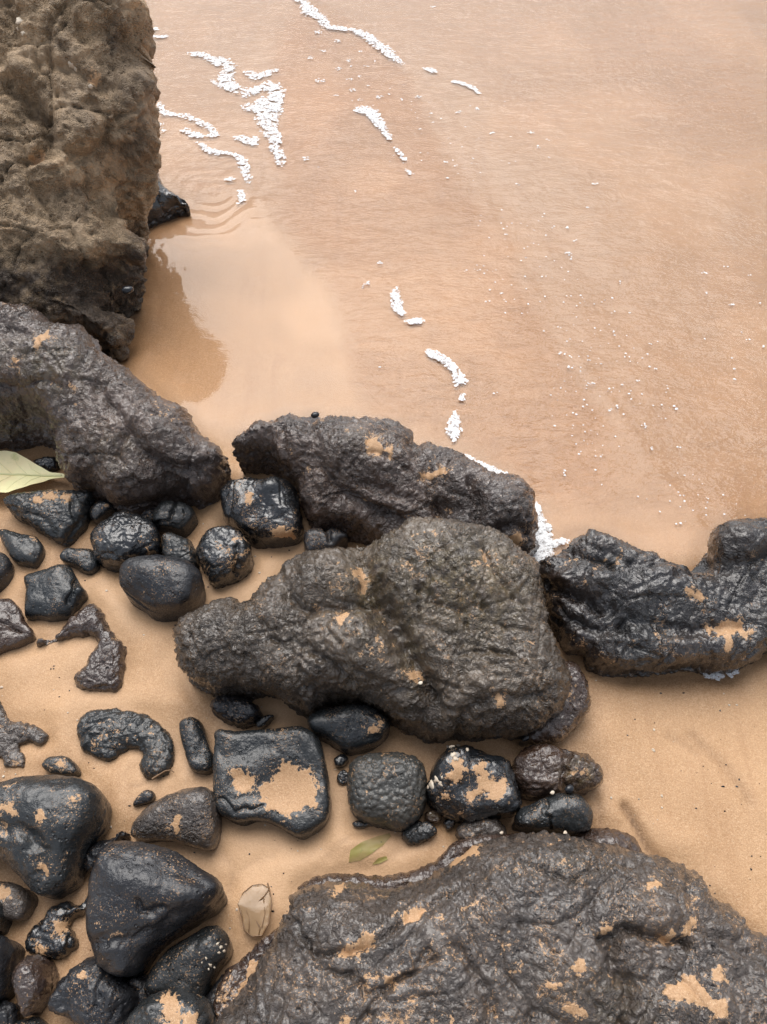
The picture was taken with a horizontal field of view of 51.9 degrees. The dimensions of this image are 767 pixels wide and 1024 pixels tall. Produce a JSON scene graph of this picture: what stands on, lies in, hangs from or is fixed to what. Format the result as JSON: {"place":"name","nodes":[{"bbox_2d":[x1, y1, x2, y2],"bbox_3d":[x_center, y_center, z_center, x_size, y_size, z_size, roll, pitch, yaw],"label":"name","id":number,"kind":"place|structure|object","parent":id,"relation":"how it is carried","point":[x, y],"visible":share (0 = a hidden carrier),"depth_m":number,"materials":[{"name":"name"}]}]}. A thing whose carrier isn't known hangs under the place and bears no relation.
{"place":"outdoors","nodes":[
{"label":"outdoors","id":0,"kind":"place"},
{"bbox_2d":[0,523,737,935],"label":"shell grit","id":1,"kind":"object","parent":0,"point":[334,769],"visible":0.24,"depth_m":1.49,"materials":[{"name":"beige sand"}]},
{"bbox_2d":[0,0,766,1023],"bbox_3d":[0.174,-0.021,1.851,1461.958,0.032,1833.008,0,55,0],"label":"sand","id":2,"kind":"structure","parent":0,"point":[262,302],"depth_m":2.23,"materials":[{"name":"beige sand"}]},
{"bbox_2d":[0,902,12,935],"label":"beach stone","id":3,"kind":"object","parent":2,"relation":"on","point":[5,925],"visible":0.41,"depth_m":1.32,"materials":[{"name":"black stone"}]},
{"bbox_2d":[0,552,14,592],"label":"beach stone","id":4,"kind":"object","parent":2,"relation":"on","point":[7,570],"visible":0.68,"depth_m":1.71,"materials":[{"name":"black stone"}]},
{"bbox_2d":[0,1000,23,1023],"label":"beach stone","id":5,"kind":"object","parent":2,"relation":"on","point":[10,1013],"visible":0.67,"depth_m":1.24,"materials":[{"name":"black stone"}]},
{"bbox_2d":[0,935,25,1000],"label":"beach stone","id":6,"kind":"object","parent":2,"relation":"on","point":[12,953],"visible":0.61,"depth_m":1.26,"materials":[{"name":"black stone"}]},
{"bbox_2d":[0,598,36,654],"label":"beach stone","id":7,"kind":"object","parent":2,"relation":"on","point":[16,631],"visible":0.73,"depth_m":1.63,"materials":[{"name":"stone"}]},
{"bbox_2d":[0,881,38,920],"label":"beach stone","id":8,"kind":"object","parent":2,"relation":"on","point":[19,902],"visible":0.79,"depth_m":1.33,"materials":[{"name":"grey stone"}]},
{"bbox_2d":[0,529,45,568],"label":"beach stone","id":9,"kind":"object","parent":2,"relation":"on","point":[26,550],"visible":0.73,"depth_m":1.74,"materials":[{"name":"black stone"}]},
{"bbox_2d":[0,701,48,767],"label":"beach stone","id":10,"kind":"object","parent":2,"relation":"on","point":[14,736],"visible":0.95,"depth_m":1.52,"materials":[{"name":"grey stone"}]},
{"bbox_2d":[15,1016,47,1023],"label":"beach stone","id":11,"kind":"object","parent":2,"relation":"on","point":[35,1020],"visible":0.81,"depth_m":1.24,"materials":[{"name":"black stone"}]},
{"bbox_2d":[0,451,63,492],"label":"fallen leaf","id":12,"kind":"object","parent":2,"relation":"on","point":[17,471],"visible":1,"depth_m":1.86,"materials":[{"name":"beige plant"}]},
{"bbox_2d":[11,954,59,1016],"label":"beach stone","id":13,"kind":"object","parent":2,"relation":"on","point":[34,980],"visible":0.77,"depth_m":1.24,"materials":[{"name":"brown stone"}]},
{"bbox_2d":[33,456,59,471],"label":"beach stone","id":14,"kind":"object","parent":2,"relation":"on","point":[49,464],"visible":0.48,"depth_m":1.89,"materials":[{"name":"black stone"}]},
{"bbox_2d":[3,489,95,546],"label":"beach stone","id":15,"kind":"object","parent":2,"relation":"on","point":[62,518],"visible":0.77,"depth_m":1.77,"materials":[{"name":"black stone"}]},
{"bbox_2d":[0,775,111,899],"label":"beach stone","id":16,"kind":"object","parent":2,"relation":"on","point":[53,828],"visible":0.92,"depth_m":1.32,"materials":[{"name":"black stone"}]},
{"bbox_2d":[24,564,87,621],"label":"beach stone","id":17,"kind":"object","parent":2,"relation":"on","point":[56,593],"visible":0.88,"depth_m":1.66,"materials":[{"name":"black stone"}]},
{"bbox_2d":[25,897,86,960],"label":"beach stone","id":18,"kind":"object","parent":2,"relation":"on","point":[51,934],"visible":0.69,"depth_m":1.31,"materials":[{"name":"black stone"}]},
{"bbox_2d":[42,755,81,776],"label":"beach stone","id":19,"kind":"object","parent":2,"relation":"on","point":[61,765],"visible":0.69,"depth_m":1.47,"materials":[{"name":"black stone"}]},
{"bbox_2d":[60,548,99,574],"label":"beach stone","id":20,"kind":"object","parent":2,"relation":"on","point":[83,561],"visible":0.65,"depth_m":1.73,"materials":[{"name":"black stone"}]},
{"bbox_2d":[0,0,161,362],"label":"boulder","id":21,"kind":"object","parent":2,"relation":"on","point":[80,147],"visible":0.85,"depth_m":1.92,"materials":[{"name":"brown stone"}]},
{"bbox_2d":[121,286,133,293],"bbox_3d":[-0.629,-0.546,1.940,0.030,0.018,0.023,-28,60,-18],"label":"sea snail","id":22,"kind":"object","parent":21,"relation":"attached to","point":[127,289],"visible":1,"depth_m":1.93,"materials":[{"name":"black"}]},
{"bbox_2d":[36,603,126,691],"bbox_3d":[-0.603,0.296,1.625,0.146,0.060,0.206,-37,63,-23],"label":"beach stone","id":23,"kind":"object","parent":2,"relation":"on","point":[103,670],"visible":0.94,"depth_m":1.61,"materials":[{"name":"grey stone"}]},
{"bbox_2d":[48,956,138,1023],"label":"beach stone","id":24,"kind":"object","parent":2,"relation":"on","point":[88,990],"visible":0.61,"depth_m":1.22,"materials":[{"name":"black stone"}]},
{"bbox_2d":[89,500,115,524],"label":"beach stone","id":25,"kind":"object","parent":2,"relation":"on","point":[100,511],"visible":0.58,"depth_m":1.80,"materials":[{"name":"black stone"}]},
{"bbox_2d":[84,831,130,872],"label":"beach stone","id":26,"kind":"object","parent":2,"relation":"on","point":[92,853],"visible":0.43,"depth_m":1.37,"materials":[{"name":"black stone"}]},
{"bbox_2d":[0,301,231,514],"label":"boulder","id":27,"kind":"object","parent":2,"relation":"on","point":[117,435],"visible":0.85,"depth_m":1.74,"materials":[{"name":"grey stone"}]},
{"bbox_2d":[77,707,174,779],"bbox_3d":[-0.494,0.439,1.526,0.214,0.059,0.110,17,57,12],"label":"beach stone","id":28,"kind":"object","parent":2,"relation":"on","point":[108,735],"visible":0.98,"depth_m":1.51,"materials":[{"name":"black stone"}]},
{"bbox_2d":[90,509,161,572],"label":"beach stone","id":29,"kind":"object","parent":2,"relation":"on","point":[118,539],"visible":0.75,"depth_m":1.71,"materials":[{"name":"black stone"}]},
{"bbox_2d":[126,974,150,1003],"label":"beach stone","id":30,"kind":"object","parent":2,"relation":"on","point":[137,983],"visible":0.22,"depth_m":1.26,"materials":[{"name":"black stone"}]},
{"bbox_2d":[133,790,155,806],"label":"beach stone","id":31,"kind":"object","parent":2,"relation":"on","point":[145,797],"visible":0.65,"depth_m":1.45,"materials":[{"name":"black stone"}]},
{"bbox_2d":[141,508,155,525],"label":"beach stone","id":32,"kind":"object","parent":2,"relation":"on","point":[148,513],"visible":0.09,"depth_m":1.78,"materials":[{"name":"black stone"}]},
{"bbox_2d":[85,840,227,977],"bbox_3d":[-0.369,0.656,1.297,0.216,0.224,0.191,0,55,0],"label":"beach stone","id":33,"kind":"object","parent":2,"relation":"on","point":[147,904],"visible":0.91,"depth_m":1.23,"materials":[{"name":"black stone"}]},
{"bbox_2d":[119,554,205,621],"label":"beach stone","id":34,"kind":"object","parent":2,"relation":"on","point":[159,588],"visible":0.83,"depth_m":1.62,"materials":[{"name":"black stone"}]},
{"bbox_2d":[152,769,173,779],"bbox_3d":[-0.413,0.490,1.476,0.042,0.004,0.011,-16,57,-11],"label":"twig","id":35,"kind":"object","parent":2,"relation":"on","point":[159,774],"visible":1,"depth_m":1.48,"materials":[{"name":"brown wood"}]},
{"bbox_2d":[124,988,215,1023],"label":"beach stone","id":36,"kind":"object","parent":2,"relation":"on","point":[178,1006],"visible":0.91,"depth_m":1.18,"materials":[{"name":"black stone"}]},
{"bbox_2d":[152,501,197,537],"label":"beach stone","id":37,"kind":"object","parent":2,"relation":"on","point":[179,518],"visible":0.72,"depth_m":1.76,"materials":[{"name":"black stone"}]},
{"bbox_2d":[131,786,221,850],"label":"beach stone","id":38,"kind":"object","parent":2,"relation":"on","point":[191,817],"visible":0.83,"depth_m":1.38,"materials":[{"name":"grey stone"}]},
{"bbox_2d":[161,532,199,569],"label":"beach stone","id":39,"kind":"object","parent":2,"relation":"on","point":[175,545],"visible":0.6,"depth_m":1.72,"materials":[{"name":"black stone"}]},
{"bbox_2d":[145,925,233,995],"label":"beach stone","id":40,"kind":"object","parent":2,"relation":"on","point":[198,961],"visible":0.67,"depth_m":1.24,"materials":[{"name":"black stone"}]},
{"bbox_2d":[179,717,213,774],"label":"beach stone","id":41,"kind":"object","parent":2,"relation":"on","point":[199,754],"visible":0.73,"depth_m":1.49,"materials":[{"name":"black stone"}]},
{"bbox_2d":[205,974,222,1005],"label":"beach stone","id":42,"kind":"object","parent":2,"relation":"on","point":[210,996],"visible":0.25,"depth_m":1.25,"materials":[{"name":"black stone"}]},
{"bbox_2d":[196,525,254,588],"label":"beach stone","id":43,"kind":"object","parent":2,"relation":"on","point":[224,555],"visible":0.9,"depth_m":1.69,"materials":[{"name":"black stone"}]},
{"bbox_2d":[210,695,262,729],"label":"beach stone","id":44,"kind":"object","parent":2,"relation":"on","point":[242,712],"visible":0.88,"depth_m":1.51,"materials":[{"name":"black stone"}]},
{"bbox_2d":[238,883,271,936],"bbox_3d":[-0.219,0.675,1.340,0.060,0.007,0.083,0,55,0],"label":"dried leaf","id":45,"kind":"object","parent":2,"relation":"on","point":[255,904],"visible":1,"depth_m":1.34,"materials":[{"name":"brown plant"}]},
{"bbox_2d":[220,476,304,548],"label":"beach stone","id":46,"kind":"object","parent":2,"relation":"on","point":[264,513],"visible":0.84,"depth_m":1.73,"materials":[{"name":"black stone"}]},
{"bbox_2d":[255,714,273,729],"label":"beach stone","id":47,"kind":"object","parent":2,"relation":"on","point":[263,722],"visible":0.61,"depth_m":1.53,"materials":[{"name":"black stone"}]},
{"bbox_2d":[213,726,331,839],"bbox_3d":[-0.205,0.503,1.462,0.222,0.128,0.192,0,55,0],"label":"beach stone","id":48,"kind":"object","parent":2,"relation":"on","point":[278,777],"visible":0.95,"depth_m":1.42,"materials":[{"name":"black stone"}]},
{"bbox_2d":[303,528,347,550],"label":"beach stone","id":49,"kind":"object","parent":2,"relation":"on","point":[317,538],"visible":0.52,"depth_m":1.73,"materials":[{"name":"black stone"}]},
{"bbox_2d":[334,754,348,767],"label":"beach stone","id":50,"kind":"object","parent":2,"relation":"on","point":[341,760],"visible":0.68,"depth_m":1.49,"materials":[{"name":"black stone"}]},
{"bbox_2d":[337,770,347,785],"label":"beach stone","id":51,"kind":"object","parent":2,"relation":"on","point":[342,776],"visible":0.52,"depth_m":1.47,"materials":[{"name":"black stone"}]},
{"bbox_2d":[307,704,389,755],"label":"beach stone","id":52,"kind":"object","parent":2,"relation":"on","point":[351,729],"visible":0.79,"depth_m":1.47,"materials":[{"name":"black stone"}]},
{"bbox_2d":[352,820,369,828],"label":"beach stone","id":53,"kind":"object","parent":2,"relation":"on","point":[359,824],"visible":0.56,"depth_m":1.43,"materials":[{"name":"black stone"}]},
{"bbox_2d":[349,833,390,861],"bbox_3d":[-0.025,0.597,1.405,0.087,0.012,0.026,-22,58,-15],"label":"leaf","id":54,"kind":"object","parent":2,"relation":"on","point":[362,850],"visible":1,"depth_m":1.40,"materials":[{"name":"green plant"}]},
{"bbox_2d":[172,516,570,743],"bbox_3d":[-0.027,0.216,1.542,0.766,0.328,0.435,0,55,0],"label":"boulder","id":55,"kind":"object","parent":2,"relation":"on","point":[452,615],"visible":0.84,"depth_m":1.43,"materials":[{"name":"grey stone"}]},
{"bbox_2d":[373,856,387,864],"bbox_3d":[-0.007,0.616,1.393,0.028,0.008,0.008,-21,58,-14],"label":"green alga","id":56,"kind":"object","parent":2,"relation":"on","point":[381,860],"visible":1,"depth_m":1.39,"materials":[{"name":"green plant"}]},
{"bbox_2d":[231,412,539,555],"bbox_3d":[0.008,-0.066,1.775,0.727,0.269,0.282,17,57,11],"label":"boulder","id":57,"kind":"object","parent":2,"relation":"on","point":[366,481],"visible":0.75,"depth_m":1.70,"materials":[{"name":"grey stone"}]},
{"bbox_2d":[311,412,318,417],"bbox_3d":[-0.156,-0.221,1.799,0.020,0.013,0.016,-28,60,-18],"label":"sea snail","id":58,"kind":"object","parent":57,"relation":"on","point":[314,414],"visible":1,"depth_m":1.79,"materials":[{"name":"black"}]},
{"bbox_2d":[346,752,426,832],"bbox_3d":[0.007,0.517,1.448,0.149,0.135,0.134,0,55,0],"label":"beach stone","id":59,"kind":"object","parent":2,"relation":"on","point":[387,790],"visible":0.88,"depth_m":1.40,"materials":[{"name":"grey stone"}]},
{"bbox_2d":[401,821,436,845],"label":"beach stone","id":60,"kind":"object","parent":2,"relation":"on","point":[418,832],"visible":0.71,"depth_m":1.40,"materials":[{"name":"black stone"}]},
{"bbox_2d":[424,810,441,823],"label":"beach stone","id":61,"kind":"object","parent":2,"relation":"on","point":[433,816],"visible":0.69,"depth_m":1.42,"materials":[{"name":"stone"}]},
{"bbox_2d":[443,819,454,830],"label":"beach stone","id":62,"kind":"object","parent":2,"relation":"on","point":[448,825],"visible":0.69,"depth_m":1.42,"materials":[{"name":"black stone"}]},
{"bbox_2d":[426,744,522,823],"bbox_3d":[0.169,0.505,1.442,0.171,0.159,0.143,24,58,16],"label":"beach stone","id":63,"kind":"object","parent":2,"relation":"on","point":[468,783],"visible":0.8,"depth_m":1.39,"materials":[{"name":"black stone"}]},
{"bbox_2d":[455,818,506,839],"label":"beach stone","id":64,"kind":"object","parent":2,"relation":"on","point":[475,828],"visible":0.43,"depth_m":1.39,"materials":[{"name":"grey stone"}]},
{"bbox_2d":[213,827,766,1023],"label":"boulder","id":65,"kind":"object","parent":2,"relation":"on","point":[607,925],"visible":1,"depth_m":1.10,"materials":[{"name":"grey stone"}]},
{"bbox_2d":[518,734,528,746],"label":"beach stone","id":66,"kind":"object","parent":2,"relation":"on","point":[523,742],"visible":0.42,"depth_m":1.50,"materials":[{"name":"black stone"}]},
{"bbox_2d":[512,793,592,836],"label":"beach stone","id":67,"kind":"object","parent":2,"relation":"on","point":[571,814],"visible":0.83,"depth_m":1.36,"materials":[{"name":"black stone"}]},
{"bbox_2d":[564,784,573,792],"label":"beach stone","id":68,"kind":"object","parent":67,"relation":"on","point":[569,788],"visible":1,"depth_m":1.38,"materials":[{"name":"black stone"}]},
{"bbox_2d":[512,743,603,801],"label":"beach stone","id":69,"kind":"object","parent":2,"relation":"on","point":[542,771],"visible":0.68,"depth_m":1.42,"materials":[{"name":"stone"}]},
{"bbox_2d":[527,660,591,743],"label":"boulder","id":70,"kind":"object","parent":2,"relation":"on","point":[566,721],"visible":0.51,"depth_m":1.48,"materials":[{"name":"grey stone"}]},
{"bbox_2d":[539,517,766,677],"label":"boulder","id":71,"kind":"object","parent":2,"relation":"on","point":[616,607],"visible":0.83,"depth_m":1.56,"materials":[{"name":"black stone"}]},
{"bbox_2d":[703,669,738,680],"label":"foam streak","id":72,"kind":"object","parent":2,"relation":"on","point":[730,675],"visible":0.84,"depth_m":1.60,"materials":[{"name":"white liquid"}]},
{"bbox_2d":[49,539,760,950],"bbox_3d":[-0.052,0.353,1.586,1.917,0.024,1.159,0,55,0],"label":"dark grit","id":73,"kind":"object","parent":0,"point":[627,735],"visible":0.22,"depth_m":1.48,"materials":[{"name":"black"}]},
{"bbox_2d":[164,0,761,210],"bbox_3d":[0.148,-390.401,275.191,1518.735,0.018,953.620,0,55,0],"label":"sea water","id":74,"kind":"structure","parent":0,"point":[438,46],"depth_m":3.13,"materials":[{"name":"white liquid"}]},
{"bbox_2d":[153,27,167,37],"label":"foam streak","id":75,"kind":"object","parent":74,"relation":"on","point":[157,36],"visible":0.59,"depth_m":3.17,"materials":[{"name":"white liquid"}]},
{"bbox_2d":[147,173,190,228],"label":"boulder","id":76,"kind":"object","parent":74,"relation":"on","point":[168,205],"visible":0.28,"depth_m":2.45,"materials":[{"name":"black stone"}]},
{"bbox_2d":[157,102,252,203],"bbox_3d":[-0.612,-1.258,2.708,0.170,0.007,0.718,-31,61,-20],"label":"foam streak","id":77,"kind":"object","parent":74,"relation":"on","point":[214,150],"visible":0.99,"depth_m":2.72,"materials":[{"name":"white liquid"}]},
{"bbox_2d":[187,51,285,166],"bbox_3d":[-0.468,-1.510,2.886,0.297,0.007,0.902,-18,57,-13],"label":"foam streak","id":78,"kind":"object","parent":74,"relation":"on","point":[273,87],"visible":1,"depth_m":2.89,"materials":[{"name":"white liquid"}]},
{"bbox_2d":[294,0,404,64],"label":"foam streak","id":79,"kind":"object","parent":74,"relation":"on","point":[315,14],"visible":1,"depth_m":3.20,"materials":[{"name":"white liquid"}]},
{"bbox_2d":[353,105,413,174],"bbox_3d":[0.022,-1.301,2.737,0.091,0.004,0.470,-22,58,-15],"label":"foam streak","id":80,"kind":"object","parent":74,"relation":"on","point":[376,115],"visible":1,"depth_m":2.79,"materials":[{"name":"white liquid"}]},
{"bbox_2d":[390,286,406,315],"bbox_3d":[0.036,-0.601,2.247,0.041,0.003,0.126,-9,56,-6],"label":"foam streak","id":81,"kind":"object","parent":74,"relation":"on","point":[396,298],"visible":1,"depth_m":2.24,"materials":[{"name":"white liquid"}]},
{"bbox_2d":[404,317,424,323],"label":"foam streak","id":82,"kind":"object","parent":74,"relation":"on","point":[413,320],"visible":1,"depth_m":2.20,"materials":[{"name":"white liquid"}]},
{"bbox_2d":[425,349,468,386],"bbox_3d":[0.169,-0.389,2.100,0.050,0.003,0.165,-26,59,-17],"label":"foam streak","id":83,"kind":"object","parent":74,"relation":"on","point":[430,353],"visible":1,"depth_m":2.10,"materials":[{"name":"white liquid"}]},
{"bbox_2d":[422,67,481,93],"bbox_3d":[0.261,-1.627,2.967,0.288,0.004,0.039,37,63,23],"label":"foam streak","id":84,"kind":"object","parent":74,"relation":"on","point":[458,81],"visible":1,"depth_m":2.96,"materials":[{"name":"white liquid"}]},
{"bbox_2d":[445,393,465,441],"bbox_3d":[0.190,-0.241,1.997,0.046,0.002,0.169,15,56,10],"label":"foam streak","id":85,"kind":"object","parent":74,"relation":"on","point":[454,429],"visible":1,"depth_m":1.98,"materials":[{"name":"white liquid"}]},
{"bbox_2d":[465,454,569,561],"bbox_3d":[0.304,-0.028,1.844,0.128,0.008,0.374,-19,57,-13],"label":"foam streak","id":86,"kind":"object","parent":74,"relation":"on","point":[545,536],"visible":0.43,"depth_m":1.78,"materials":[{"name":"white liquid"}]},
{"bbox_2d":[302,6,764,524],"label":"foam flecks","id":87,"kind":"object","parent":74,"relation":"on","point":[318,32],"visible":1,"depth_m":2.29,"materials":[{"name":"white liquid"}]}
]}

